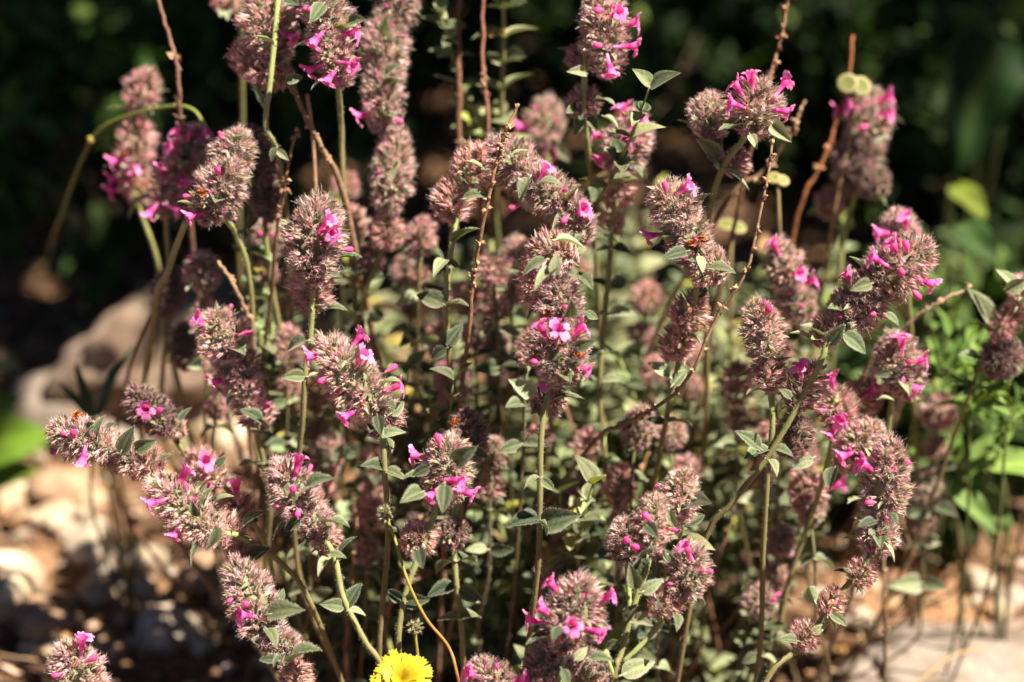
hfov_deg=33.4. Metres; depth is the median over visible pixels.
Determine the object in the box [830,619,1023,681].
rock
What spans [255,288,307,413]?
leafy shoot
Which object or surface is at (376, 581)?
leafy shoot
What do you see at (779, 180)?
seed pod stalk
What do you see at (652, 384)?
flowering stem
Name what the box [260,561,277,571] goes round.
pebble
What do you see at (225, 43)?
weed
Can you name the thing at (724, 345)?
leafy shoot
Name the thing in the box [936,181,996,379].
broad leaved plant
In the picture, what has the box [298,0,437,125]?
weed
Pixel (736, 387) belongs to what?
flowering stem
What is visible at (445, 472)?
flowering stem
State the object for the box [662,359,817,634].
leafy shoot
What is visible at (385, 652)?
dry stalk
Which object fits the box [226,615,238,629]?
pebble
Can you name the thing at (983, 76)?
broad leaved plant
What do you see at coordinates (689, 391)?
flowering stem
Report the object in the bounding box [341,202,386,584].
flowering stem
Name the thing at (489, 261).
flowering stem
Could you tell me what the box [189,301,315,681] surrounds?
flowering stem
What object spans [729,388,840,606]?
leafy shoot
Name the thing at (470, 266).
leafy shoot
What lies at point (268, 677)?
pebble
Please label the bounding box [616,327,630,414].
leafy shoot
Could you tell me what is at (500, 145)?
dry twig
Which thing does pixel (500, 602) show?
leafy shoot
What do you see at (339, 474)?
leafy shoot
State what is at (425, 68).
weed
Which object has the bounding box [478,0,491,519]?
dry twig
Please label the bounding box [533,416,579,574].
leafy shoot
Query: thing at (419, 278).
flowering stem
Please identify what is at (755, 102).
flowering stem
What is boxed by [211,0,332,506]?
flowering stem
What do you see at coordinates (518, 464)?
leafy shoot
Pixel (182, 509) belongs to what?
flowering stem
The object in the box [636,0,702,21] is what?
weed
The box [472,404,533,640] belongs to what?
leafy shoot
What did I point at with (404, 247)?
leafy shoot
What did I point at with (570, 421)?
dry stalk
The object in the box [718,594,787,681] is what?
leafy shoot
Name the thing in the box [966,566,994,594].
stone
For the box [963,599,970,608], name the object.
pebble
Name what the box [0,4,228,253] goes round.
weed
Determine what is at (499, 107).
leafy shoot
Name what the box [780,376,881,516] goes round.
leafy shoot
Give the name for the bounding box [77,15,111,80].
weed
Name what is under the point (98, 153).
weed
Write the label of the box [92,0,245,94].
weed
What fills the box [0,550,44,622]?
stone
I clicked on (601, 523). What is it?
leafy shoot
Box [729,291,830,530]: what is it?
leafy shoot
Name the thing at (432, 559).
leafy shoot
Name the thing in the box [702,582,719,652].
dry stalk
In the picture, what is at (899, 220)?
flowering stem
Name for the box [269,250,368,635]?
flowering stem
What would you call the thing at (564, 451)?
leafy shoot
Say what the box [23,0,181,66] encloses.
weed
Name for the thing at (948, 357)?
green plant
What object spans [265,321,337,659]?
flowering stem
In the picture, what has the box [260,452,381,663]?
flowering stem
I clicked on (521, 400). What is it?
leafy shoot
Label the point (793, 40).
weed
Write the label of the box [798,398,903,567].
dry stalk
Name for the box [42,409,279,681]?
flowering stem
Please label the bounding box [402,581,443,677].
leafy shoot
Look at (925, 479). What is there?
flowering stem
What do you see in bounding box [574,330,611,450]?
leafy shoot
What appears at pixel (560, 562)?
flowering stem
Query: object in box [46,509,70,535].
pebble
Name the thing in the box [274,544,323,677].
leafy shoot
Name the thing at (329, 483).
dry stalk
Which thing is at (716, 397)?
leafy shoot
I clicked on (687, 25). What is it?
weed
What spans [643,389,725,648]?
leafy shoot
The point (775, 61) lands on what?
dry twig
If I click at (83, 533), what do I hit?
stone
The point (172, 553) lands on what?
pebble
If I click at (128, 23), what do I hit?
weed
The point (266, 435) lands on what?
leafy shoot
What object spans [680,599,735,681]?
leafy shoot
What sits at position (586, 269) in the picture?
flowering stem
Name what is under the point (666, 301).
leafy shoot
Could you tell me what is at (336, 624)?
leafy shoot
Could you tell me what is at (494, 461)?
flowering stem
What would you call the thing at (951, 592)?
dry stalk
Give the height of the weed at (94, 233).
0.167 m
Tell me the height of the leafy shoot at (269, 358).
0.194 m
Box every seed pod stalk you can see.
[700,218,745,523]
[714,172,801,579]
[766,73,870,553]
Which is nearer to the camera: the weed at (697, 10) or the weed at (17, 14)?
the weed at (17, 14)
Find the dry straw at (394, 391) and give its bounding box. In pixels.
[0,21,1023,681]
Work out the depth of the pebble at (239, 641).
0.61 m
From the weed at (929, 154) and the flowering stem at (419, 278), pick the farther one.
the weed at (929, 154)
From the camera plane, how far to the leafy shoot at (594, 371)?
0.58 m
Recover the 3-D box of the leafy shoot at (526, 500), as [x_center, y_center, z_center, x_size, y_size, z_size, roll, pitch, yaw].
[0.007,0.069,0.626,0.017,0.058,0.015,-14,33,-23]
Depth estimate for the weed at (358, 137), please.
0.84 m
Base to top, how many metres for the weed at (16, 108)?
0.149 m
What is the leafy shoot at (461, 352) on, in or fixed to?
on the ground
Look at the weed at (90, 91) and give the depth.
0.92 m
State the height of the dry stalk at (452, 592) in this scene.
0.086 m
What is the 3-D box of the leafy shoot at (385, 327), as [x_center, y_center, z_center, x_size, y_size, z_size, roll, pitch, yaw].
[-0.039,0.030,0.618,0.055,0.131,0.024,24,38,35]
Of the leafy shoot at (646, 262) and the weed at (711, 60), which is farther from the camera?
the weed at (711, 60)
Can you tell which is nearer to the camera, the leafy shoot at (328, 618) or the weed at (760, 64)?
the leafy shoot at (328, 618)
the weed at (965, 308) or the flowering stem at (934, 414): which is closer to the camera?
the flowering stem at (934, 414)
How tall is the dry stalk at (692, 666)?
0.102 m
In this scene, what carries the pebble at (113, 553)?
on the ground
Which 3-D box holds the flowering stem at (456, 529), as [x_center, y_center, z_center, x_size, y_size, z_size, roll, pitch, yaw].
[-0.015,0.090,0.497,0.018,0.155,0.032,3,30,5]
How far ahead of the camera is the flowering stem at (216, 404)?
0.51 m
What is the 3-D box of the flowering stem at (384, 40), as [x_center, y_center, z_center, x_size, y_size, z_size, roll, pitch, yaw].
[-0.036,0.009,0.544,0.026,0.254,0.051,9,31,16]
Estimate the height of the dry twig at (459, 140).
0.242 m
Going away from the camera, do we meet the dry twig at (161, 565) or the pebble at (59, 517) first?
the dry twig at (161, 565)
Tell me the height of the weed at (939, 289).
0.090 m
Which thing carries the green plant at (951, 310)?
on the ground
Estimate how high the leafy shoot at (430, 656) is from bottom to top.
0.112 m
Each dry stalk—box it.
[312,417,350,677]
[343,499,359,681]
[383,603,393,655]
[433,545,473,626]
[482,397,498,583]
[530,570,564,654]
[561,399,579,448]
[598,451,649,564]
[668,553,717,681]
[680,503,735,681]
[695,349,710,522]
[699,357,748,456]
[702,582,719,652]
[758,390,760,419]
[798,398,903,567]
[799,418,917,681]
[821,461,962,632]
[830,509,861,636]
[871,360,981,634]
[882,556,887,681]
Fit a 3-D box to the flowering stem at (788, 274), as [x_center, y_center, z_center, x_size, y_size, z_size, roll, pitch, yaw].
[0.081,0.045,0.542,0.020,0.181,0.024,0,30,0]
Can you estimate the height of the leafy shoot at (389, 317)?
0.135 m
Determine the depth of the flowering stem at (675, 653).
0.54 m
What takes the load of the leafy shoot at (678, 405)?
on the ground
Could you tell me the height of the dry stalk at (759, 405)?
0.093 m
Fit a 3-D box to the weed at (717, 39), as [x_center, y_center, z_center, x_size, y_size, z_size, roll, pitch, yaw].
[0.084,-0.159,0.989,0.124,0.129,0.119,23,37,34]
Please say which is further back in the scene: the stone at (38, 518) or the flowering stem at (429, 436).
the stone at (38, 518)
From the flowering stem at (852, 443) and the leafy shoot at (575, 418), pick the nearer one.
the flowering stem at (852, 443)
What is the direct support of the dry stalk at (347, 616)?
on the ground
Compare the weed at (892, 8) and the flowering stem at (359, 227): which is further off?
the weed at (892, 8)
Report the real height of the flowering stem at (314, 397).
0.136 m
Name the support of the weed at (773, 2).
on the ground
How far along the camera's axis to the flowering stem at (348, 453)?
0.52 m
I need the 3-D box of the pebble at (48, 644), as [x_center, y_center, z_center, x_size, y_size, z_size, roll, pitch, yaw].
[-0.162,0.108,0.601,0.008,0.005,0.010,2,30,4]
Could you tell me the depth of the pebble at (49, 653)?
0.59 m
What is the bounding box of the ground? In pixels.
[0,0,1023,681]
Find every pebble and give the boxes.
[6,534,20,543]
[7,480,26,494]
[16,528,30,537]
[19,641,40,653]
[33,451,49,464]
[41,637,61,657]
[43,503,66,527]
[44,647,57,659]
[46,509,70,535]
[57,521,79,540]
[72,507,89,518]
[72,594,82,602]
[74,491,106,512]
[90,558,120,579]
[95,477,99,487]
[108,543,135,562]
[123,634,141,649]
[131,537,148,548]
[132,506,146,517]
[139,593,168,608]
[168,548,182,560]
[171,582,184,588]
[211,591,224,608]
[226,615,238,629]
[233,634,247,645]
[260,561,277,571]
[261,672,286,681]
[362,670,370,677]
[366,634,373,639]
[850,604,857,611]
[869,581,879,591]
[885,579,896,594]
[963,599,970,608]
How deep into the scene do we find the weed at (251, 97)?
1.01 m
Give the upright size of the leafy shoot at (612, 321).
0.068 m
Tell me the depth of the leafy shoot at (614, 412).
0.56 m
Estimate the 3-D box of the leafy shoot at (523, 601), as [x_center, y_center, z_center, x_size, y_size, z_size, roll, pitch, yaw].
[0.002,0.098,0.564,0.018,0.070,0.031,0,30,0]
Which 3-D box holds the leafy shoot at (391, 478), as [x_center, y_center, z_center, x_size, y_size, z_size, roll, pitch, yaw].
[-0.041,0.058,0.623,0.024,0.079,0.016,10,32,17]
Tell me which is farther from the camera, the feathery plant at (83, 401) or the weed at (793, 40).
the weed at (793, 40)
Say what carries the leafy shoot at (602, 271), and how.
on the ground
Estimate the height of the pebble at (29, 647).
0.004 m
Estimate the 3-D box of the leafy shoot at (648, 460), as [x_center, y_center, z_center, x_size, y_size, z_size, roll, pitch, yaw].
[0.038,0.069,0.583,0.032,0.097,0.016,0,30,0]
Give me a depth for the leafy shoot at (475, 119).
0.53 m
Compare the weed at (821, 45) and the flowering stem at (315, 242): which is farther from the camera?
the weed at (821, 45)
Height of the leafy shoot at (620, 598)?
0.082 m
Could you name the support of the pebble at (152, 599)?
on the ground
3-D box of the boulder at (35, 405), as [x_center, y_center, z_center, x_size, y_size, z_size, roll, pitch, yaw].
[-0.183,0.032,0.736,0.070,0.033,0.054,9,31,15]
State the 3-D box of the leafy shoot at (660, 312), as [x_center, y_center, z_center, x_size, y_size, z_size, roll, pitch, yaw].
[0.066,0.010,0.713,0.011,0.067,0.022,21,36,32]
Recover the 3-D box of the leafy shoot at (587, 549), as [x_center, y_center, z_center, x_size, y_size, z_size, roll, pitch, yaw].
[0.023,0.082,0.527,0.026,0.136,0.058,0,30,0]
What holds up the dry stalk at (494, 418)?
on the ground
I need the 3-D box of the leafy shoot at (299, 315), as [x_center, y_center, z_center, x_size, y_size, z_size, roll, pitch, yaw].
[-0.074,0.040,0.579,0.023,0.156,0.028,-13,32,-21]
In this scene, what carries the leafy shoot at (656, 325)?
on the ground
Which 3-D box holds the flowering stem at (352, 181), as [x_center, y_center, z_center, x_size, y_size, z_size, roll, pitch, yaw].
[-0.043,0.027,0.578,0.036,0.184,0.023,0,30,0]
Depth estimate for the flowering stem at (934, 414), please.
0.54 m
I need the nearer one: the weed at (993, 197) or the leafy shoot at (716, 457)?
the leafy shoot at (716, 457)
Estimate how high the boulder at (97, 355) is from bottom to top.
0.086 m
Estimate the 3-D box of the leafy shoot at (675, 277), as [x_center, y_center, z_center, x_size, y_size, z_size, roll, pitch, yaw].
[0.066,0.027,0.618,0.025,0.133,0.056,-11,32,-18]
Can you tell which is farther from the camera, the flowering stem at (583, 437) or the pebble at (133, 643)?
the pebble at (133, 643)
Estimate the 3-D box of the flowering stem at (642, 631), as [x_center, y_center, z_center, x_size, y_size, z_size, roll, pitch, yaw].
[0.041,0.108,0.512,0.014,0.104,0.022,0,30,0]
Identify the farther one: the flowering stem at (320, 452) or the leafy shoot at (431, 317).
the leafy shoot at (431, 317)
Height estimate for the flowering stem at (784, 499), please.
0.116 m
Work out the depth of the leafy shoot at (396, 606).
0.56 m
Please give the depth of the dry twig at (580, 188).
0.57 m
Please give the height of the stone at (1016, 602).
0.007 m
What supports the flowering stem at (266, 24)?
on the ground
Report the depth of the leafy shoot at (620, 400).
0.62 m
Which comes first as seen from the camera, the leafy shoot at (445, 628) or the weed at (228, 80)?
the leafy shoot at (445, 628)
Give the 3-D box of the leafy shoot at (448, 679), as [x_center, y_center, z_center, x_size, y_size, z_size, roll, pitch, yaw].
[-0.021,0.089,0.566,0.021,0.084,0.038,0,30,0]
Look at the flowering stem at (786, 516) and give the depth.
0.55 m
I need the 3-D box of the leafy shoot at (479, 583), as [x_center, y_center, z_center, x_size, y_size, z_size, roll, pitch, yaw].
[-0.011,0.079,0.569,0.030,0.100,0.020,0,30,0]
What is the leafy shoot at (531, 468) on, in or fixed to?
on the ground
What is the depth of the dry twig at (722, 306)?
0.46 m
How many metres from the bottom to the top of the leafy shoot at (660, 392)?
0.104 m
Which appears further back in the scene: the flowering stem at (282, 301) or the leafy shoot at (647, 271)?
the leafy shoot at (647, 271)
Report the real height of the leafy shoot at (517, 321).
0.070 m
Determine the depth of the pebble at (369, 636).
0.61 m
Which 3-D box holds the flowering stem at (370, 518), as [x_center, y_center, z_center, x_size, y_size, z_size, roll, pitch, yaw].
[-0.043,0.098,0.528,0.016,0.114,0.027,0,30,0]
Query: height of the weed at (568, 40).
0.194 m
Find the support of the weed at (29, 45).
on the ground
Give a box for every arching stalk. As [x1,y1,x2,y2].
[44,104,205,277]
[138,218,279,673]
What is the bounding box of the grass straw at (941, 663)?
[917,647,983,681]
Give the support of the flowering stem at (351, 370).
on the ground
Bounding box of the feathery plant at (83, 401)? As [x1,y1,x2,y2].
[58,346,135,632]
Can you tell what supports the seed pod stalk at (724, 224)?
on the ground
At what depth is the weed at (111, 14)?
0.96 m
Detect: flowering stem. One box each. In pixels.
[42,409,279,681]
[44,631,114,681]
[101,64,256,574]
[121,382,296,671]
[136,118,318,645]
[140,461,344,681]
[141,264,291,625]
[178,121,329,681]
[180,248,279,675]
[181,442,275,590]
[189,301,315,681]
[198,355,234,591]
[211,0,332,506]
[218,549,320,681]
[224,0,370,604]
[243,120,310,639]
[247,218,357,661]
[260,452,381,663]
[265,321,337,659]
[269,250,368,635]
[277,184,361,681]
[287,481,330,681]
[294,0,385,607]
[296,377,341,681]
[301,426,344,632]
[302,324,406,666]
[315,332,356,608]
[328,169,361,474]
[339,396,375,661]
[340,0,420,645]
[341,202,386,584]
[342,492,389,681]
[346,440,397,629]
[387,426,480,653]
[388,253,436,450]
[395,212,442,548]
[395,405,426,641]
[400,500,439,654]
[404,316,450,637]
[416,138,498,681]
[422,357,467,613]
[427,404,491,681]
[430,358,480,567]
[449,277,498,488]
[460,653,529,681]
[466,434,514,657]
[471,248,520,638]
[479,316,521,531]
[483,128,598,568]
[483,372,521,514]
[491,231,530,606]
[498,326,545,664]
[506,224,597,670]
[513,391,558,645]
[514,92,569,447]
[517,567,616,681]
[518,546,561,639]
[538,483,582,603]
[556,0,641,497]
[559,224,596,461]
[559,425,604,649]
[580,99,656,646]
[595,458,639,662]
[595,555,633,666]
[601,466,715,681]
[605,402,658,636]
[606,173,735,665]
[620,278,666,456]
[627,353,669,495]
[632,550,674,681]
[641,413,689,681]
[645,533,688,681]
[646,543,683,681]
[663,332,711,659]
[665,451,717,680]
[674,229,942,681]
[679,69,795,488]
[689,320,802,681]
[691,358,758,656]
[708,416,777,681]
[725,233,818,653]
[727,439,830,670]
[735,292,793,681]
[738,580,780,681]
[741,439,825,673]
[744,320,796,629]
[751,522,798,681]
[756,430,916,681]
[766,368,886,670]
[790,81,902,527]
[792,483,832,681]
[795,204,926,655]
[811,326,931,681]
[817,389,960,679]
[842,269,1023,681]
[843,464,947,681]
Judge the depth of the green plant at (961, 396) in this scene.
0.58 m
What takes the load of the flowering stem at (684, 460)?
on the ground
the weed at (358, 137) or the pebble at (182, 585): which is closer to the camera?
the pebble at (182, 585)
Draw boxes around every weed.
[0,0,174,304]
[0,0,204,268]
[0,0,210,236]
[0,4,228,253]
[0,46,176,317]
[14,1,123,172]
[18,0,142,158]
[21,10,123,161]
[22,15,170,167]
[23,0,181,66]
[54,0,335,189]
[56,55,214,189]
[60,0,305,112]
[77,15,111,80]
[81,0,246,116]
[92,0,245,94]
[105,0,234,73]
[108,0,434,194]
[115,0,309,123]
[168,0,306,100]
[236,45,522,271]
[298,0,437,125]
[301,0,593,127]
[342,2,455,71]
[344,0,545,75]
[355,2,485,90]
[406,0,656,108]
[406,10,520,82]
[441,0,593,134]
[462,0,793,243]
[464,0,568,82]
[513,0,583,43]
[557,0,646,42]
[560,2,581,13]
[565,0,812,137]
[578,0,823,104]
[581,0,796,142]
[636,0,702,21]
[636,0,704,24]
[638,1,769,92]
[641,1,748,59]
[657,15,1022,232]
[689,0,883,132]
[727,0,938,85]
[730,0,933,101]
[732,0,942,196]
[736,0,944,163]
[759,0,884,127]
[770,0,879,71]
[770,0,906,24]
[785,399,998,565]
[786,263,1003,514]
[792,0,961,107]
[803,379,988,558]
[807,0,1023,209]
[836,0,1023,183]
[851,96,1023,277]
[852,222,1023,347]
[854,0,1023,244]
[862,0,1023,255]
[870,0,1020,94]
[877,0,1023,59]
[878,0,991,34]
[895,246,1023,461]
[897,250,1023,439]
[899,286,945,401]
[900,273,963,342]
[905,99,1023,261]
[941,244,1023,444]
[941,284,1023,404]
[942,361,1023,498]
[986,363,1023,430]
[1006,87,1023,222]
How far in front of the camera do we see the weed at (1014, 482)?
0.68 m
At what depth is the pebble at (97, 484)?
0.70 m
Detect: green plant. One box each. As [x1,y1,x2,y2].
[889,255,963,568]
[902,378,965,624]
[911,303,988,629]
[936,355,1023,681]
[958,382,1023,650]
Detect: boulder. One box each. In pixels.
[2,366,154,451]
[40,271,334,445]
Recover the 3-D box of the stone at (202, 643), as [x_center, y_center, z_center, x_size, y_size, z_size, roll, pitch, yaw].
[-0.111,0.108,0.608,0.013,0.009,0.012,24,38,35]
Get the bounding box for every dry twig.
[109,284,220,635]
[157,0,291,566]
[214,255,367,681]
[242,269,321,674]
[259,127,340,654]
[288,84,433,607]
[431,0,464,607]
[436,103,519,681]
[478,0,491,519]
[512,137,776,640]
[515,172,606,532]
[620,100,806,462]
[689,0,789,458]
[704,282,971,678]
[707,35,854,607]
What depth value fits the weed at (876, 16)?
1.07 m
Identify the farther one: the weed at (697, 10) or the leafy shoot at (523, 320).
the weed at (697, 10)
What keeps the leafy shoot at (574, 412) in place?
on the ground
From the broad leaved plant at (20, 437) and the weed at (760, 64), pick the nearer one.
the broad leaved plant at (20, 437)
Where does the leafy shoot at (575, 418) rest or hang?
on the ground
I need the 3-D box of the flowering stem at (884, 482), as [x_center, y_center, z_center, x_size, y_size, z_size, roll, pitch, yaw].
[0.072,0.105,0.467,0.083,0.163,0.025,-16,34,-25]
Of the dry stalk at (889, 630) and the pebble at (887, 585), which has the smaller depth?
the dry stalk at (889, 630)
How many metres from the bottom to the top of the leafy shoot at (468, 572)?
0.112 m
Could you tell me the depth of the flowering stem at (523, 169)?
0.47 m
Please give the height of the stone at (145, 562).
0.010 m
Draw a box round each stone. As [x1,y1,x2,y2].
[0,486,28,510]
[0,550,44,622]
[13,589,83,643]
[24,466,95,503]
[27,500,75,526]
[63,516,115,566]
[78,572,116,607]
[78,627,132,669]
[112,612,128,624]
[118,575,157,599]
[133,541,168,574]
[134,603,201,652]
[181,547,230,594]
[188,631,219,657]
[193,400,242,434]
[214,418,247,454]
[278,594,307,620]
[849,606,879,632]
[894,589,913,597]
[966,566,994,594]
[986,600,1013,622]
[1000,585,1023,610]
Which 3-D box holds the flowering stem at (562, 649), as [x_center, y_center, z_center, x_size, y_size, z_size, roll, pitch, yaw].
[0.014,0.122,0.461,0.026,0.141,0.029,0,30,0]
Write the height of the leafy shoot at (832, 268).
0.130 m
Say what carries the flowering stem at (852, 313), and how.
on the ground
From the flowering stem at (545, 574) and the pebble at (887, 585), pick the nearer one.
the flowering stem at (545, 574)
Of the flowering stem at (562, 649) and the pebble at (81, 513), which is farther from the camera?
the pebble at (81, 513)
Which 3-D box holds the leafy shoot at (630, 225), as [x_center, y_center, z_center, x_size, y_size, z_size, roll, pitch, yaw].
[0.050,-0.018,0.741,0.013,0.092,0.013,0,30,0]
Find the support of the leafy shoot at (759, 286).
on the ground
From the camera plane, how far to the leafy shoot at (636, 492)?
0.54 m
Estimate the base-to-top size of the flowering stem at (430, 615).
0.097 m
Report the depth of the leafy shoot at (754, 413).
0.64 m
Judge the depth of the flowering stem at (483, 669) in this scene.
0.44 m
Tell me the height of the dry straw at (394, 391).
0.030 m
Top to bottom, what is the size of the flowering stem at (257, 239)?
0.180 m
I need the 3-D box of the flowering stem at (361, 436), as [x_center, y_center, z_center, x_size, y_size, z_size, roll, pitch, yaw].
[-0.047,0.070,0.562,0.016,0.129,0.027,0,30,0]
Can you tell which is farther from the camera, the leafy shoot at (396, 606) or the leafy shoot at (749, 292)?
the leafy shoot at (749, 292)
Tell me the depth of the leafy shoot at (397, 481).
0.59 m
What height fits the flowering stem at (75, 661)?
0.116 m
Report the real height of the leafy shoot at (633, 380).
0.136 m
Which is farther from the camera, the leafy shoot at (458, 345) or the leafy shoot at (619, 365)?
the leafy shoot at (619, 365)
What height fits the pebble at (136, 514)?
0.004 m
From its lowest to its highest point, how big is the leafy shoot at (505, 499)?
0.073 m
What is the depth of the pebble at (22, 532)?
0.67 m
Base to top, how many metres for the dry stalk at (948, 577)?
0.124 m
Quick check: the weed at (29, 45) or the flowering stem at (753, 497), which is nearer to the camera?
the flowering stem at (753, 497)
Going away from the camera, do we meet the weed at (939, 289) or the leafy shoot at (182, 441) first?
the leafy shoot at (182, 441)
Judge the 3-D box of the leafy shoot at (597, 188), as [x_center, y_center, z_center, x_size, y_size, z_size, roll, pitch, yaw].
[0.016,0.026,0.523,0.062,0.240,0.023,21,36,32]
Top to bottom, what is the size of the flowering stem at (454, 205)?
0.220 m
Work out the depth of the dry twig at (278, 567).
0.56 m
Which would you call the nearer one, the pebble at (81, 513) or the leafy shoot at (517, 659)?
the leafy shoot at (517, 659)
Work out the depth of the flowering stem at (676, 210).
0.46 m
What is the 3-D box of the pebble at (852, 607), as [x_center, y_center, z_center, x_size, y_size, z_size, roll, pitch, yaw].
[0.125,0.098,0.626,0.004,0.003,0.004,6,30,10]
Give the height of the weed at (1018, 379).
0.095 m
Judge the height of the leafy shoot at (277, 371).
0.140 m
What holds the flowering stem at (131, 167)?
on the ground
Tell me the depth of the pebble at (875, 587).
0.64 m
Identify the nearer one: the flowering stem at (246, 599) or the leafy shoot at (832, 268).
the flowering stem at (246, 599)
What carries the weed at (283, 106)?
on the ground
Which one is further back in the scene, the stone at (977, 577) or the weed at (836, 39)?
the weed at (836, 39)
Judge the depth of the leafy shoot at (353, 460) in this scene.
0.59 m
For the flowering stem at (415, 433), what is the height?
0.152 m
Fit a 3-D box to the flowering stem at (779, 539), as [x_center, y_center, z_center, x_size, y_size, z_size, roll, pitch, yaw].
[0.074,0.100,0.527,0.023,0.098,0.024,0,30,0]
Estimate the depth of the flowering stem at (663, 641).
0.53 m
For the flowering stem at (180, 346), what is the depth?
0.52 m
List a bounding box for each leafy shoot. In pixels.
[174,437,216,503]
[229,190,352,677]
[247,302,312,671]
[255,240,341,635]
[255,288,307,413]
[257,348,353,644]
[264,389,358,681]
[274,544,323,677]
[298,597,367,681]
[299,408,347,487]
[312,360,402,562]
[327,547,357,679]
[331,191,409,486]
[333,306,345,337]
[335,493,425,665]
[344,245,426,448]
[346,326,426,638]
[346,420,403,613]
[367,581,422,681]
[368,363,471,653]
[373,474,391,593]
[375,393,430,591]
[376,367,445,676]
[388,475,439,548]
[391,439,421,572]
[394,243,430,383]
[394,310,409,403]
[402,450,504,643]
[402,544,441,644]
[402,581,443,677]
[403,286,455,357]
[406,402,462,681]
[418,450,486,681]
[419,315,445,425]
[420,0,517,466]
[423,490,487,681]
[425,542,460,640]
[428,246,474,402]
[432,551,467,681]
[436,503,508,659]
[442,510,536,676]
[445,458,502,657]
[447,228,480,318]
[448,317,487,526]
[448,495,503,681]
[452,239,487,350]
[452,461,524,665]
[453,339,474,401]
[461,326,480,392]
[468,0,536,503]
[469,379,492,422]
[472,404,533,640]
[474,312,591,536]
[475,273,593,536]
[476,315,530,516]
[480,514,524,622]
[483,608,515,665]
[485,406,521,510]
[486,397,517,513]
[494,69,680,568]
[501,570,531,656]
[502,349,626,571]
[502,462,533,566]
[504,415,536,491]
[509,611,548,667]
[510,644,524,676]
[511,471,588,657]
[513,304,536,380]
[513,310,537,382]
[516,474,528,506]
[517,241,605,478]
[518,397,531,474]
[518,477,570,681]
[520,318,532,379]
[521,363,593,570]
[522,414,544,542]
[523,477,542,570]
[527,377,630,630]
[527,498,549,540]
[529,331,604,504]
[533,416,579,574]
[550,455,620,645]
[565,225,615,424]
[566,344,614,473]
[570,269,621,447]
[573,174,667,423]
[573,415,585,425]
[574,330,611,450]
[576,455,604,572]
[583,260,626,433]
[584,203,641,463]
[585,491,714,681]
[586,419,625,652]
[589,568,635,657]
[591,403,649,677]
[592,457,655,678]
[596,362,637,469]
[605,341,732,622]
[610,291,624,370]
[613,304,623,337]
[615,445,664,500]
[616,204,639,370]
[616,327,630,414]
[617,317,653,502]
[617,321,626,370]
[618,454,648,681]
[619,597,660,681]
[628,314,658,370]
[629,343,663,497]
[629,481,701,655]
[630,270,651,370]
[630,274,682,371]
[633,593,701,681]
[636,323,667,494]
[641,270,654,319]
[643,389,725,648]
[648,370,699,681]
[655,299,675,413]
[656,325,692,421]
[661,235,739,598]
[661,379,703,508]
[662,359,675,413]
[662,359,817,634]
[676,484,728,667]
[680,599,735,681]
[689,371,730,471]
[690,278,725,417]
[692,413,776,665]
[695,233,769,473]
[700,317,749,605]
[703,360,728,522]
[703,487,761,623]
[704,326,760,565]
[709,309,727,397]
[713,306,721,355]
[717,278,743,373]
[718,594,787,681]
[722,274,738,352]
[728,213,857,477]
[728,329,807,681]
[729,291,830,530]
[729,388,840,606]
[729,466,861,654]
[737,276,769,351]
[738,410,813,556]
[748,367,765,536]
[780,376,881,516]
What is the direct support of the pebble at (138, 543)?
on the ground
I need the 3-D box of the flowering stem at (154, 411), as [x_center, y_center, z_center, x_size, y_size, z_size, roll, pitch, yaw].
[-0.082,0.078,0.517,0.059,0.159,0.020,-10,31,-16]
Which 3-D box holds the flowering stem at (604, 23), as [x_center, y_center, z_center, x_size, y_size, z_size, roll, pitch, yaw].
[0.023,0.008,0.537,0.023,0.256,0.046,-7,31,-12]
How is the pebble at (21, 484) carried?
on the ground
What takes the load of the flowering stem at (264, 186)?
on the ground
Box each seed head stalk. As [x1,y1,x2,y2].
[377,503,459,681]
[406,618,422,655]
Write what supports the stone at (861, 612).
on the ground
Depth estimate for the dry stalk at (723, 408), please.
0.57 m
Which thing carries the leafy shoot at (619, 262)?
on the ground
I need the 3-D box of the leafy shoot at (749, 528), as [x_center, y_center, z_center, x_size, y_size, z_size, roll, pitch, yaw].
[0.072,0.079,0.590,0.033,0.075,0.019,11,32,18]
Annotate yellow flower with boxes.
[369,649,432,681]
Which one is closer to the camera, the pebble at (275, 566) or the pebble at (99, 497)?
the pebble at (275, 566)
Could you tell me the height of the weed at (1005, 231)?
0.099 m
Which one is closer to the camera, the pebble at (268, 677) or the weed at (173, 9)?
the pebble at (268, 677)
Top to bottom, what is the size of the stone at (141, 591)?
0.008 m
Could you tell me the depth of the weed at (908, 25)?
1.02 m
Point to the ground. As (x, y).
(46, 548)
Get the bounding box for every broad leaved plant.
[0,359,50,487]
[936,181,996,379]
[941,0,1023,282]
[944,434,1023,641]
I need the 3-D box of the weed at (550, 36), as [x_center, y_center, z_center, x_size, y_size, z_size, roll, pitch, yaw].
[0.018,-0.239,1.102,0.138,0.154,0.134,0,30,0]
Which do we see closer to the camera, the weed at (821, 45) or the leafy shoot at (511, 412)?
the leafy shoot at (511, 412)
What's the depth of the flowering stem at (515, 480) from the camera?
0.55 m
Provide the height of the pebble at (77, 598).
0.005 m
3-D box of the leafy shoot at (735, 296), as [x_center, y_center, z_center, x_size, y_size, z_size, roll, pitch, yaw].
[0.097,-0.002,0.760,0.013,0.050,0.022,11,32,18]
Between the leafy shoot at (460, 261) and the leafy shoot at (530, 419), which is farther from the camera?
the leafy shoot at (460, 261)
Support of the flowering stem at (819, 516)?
on the ground
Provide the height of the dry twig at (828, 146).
0.218 m
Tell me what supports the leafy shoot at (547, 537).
on the ground
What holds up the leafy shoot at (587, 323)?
on the ground

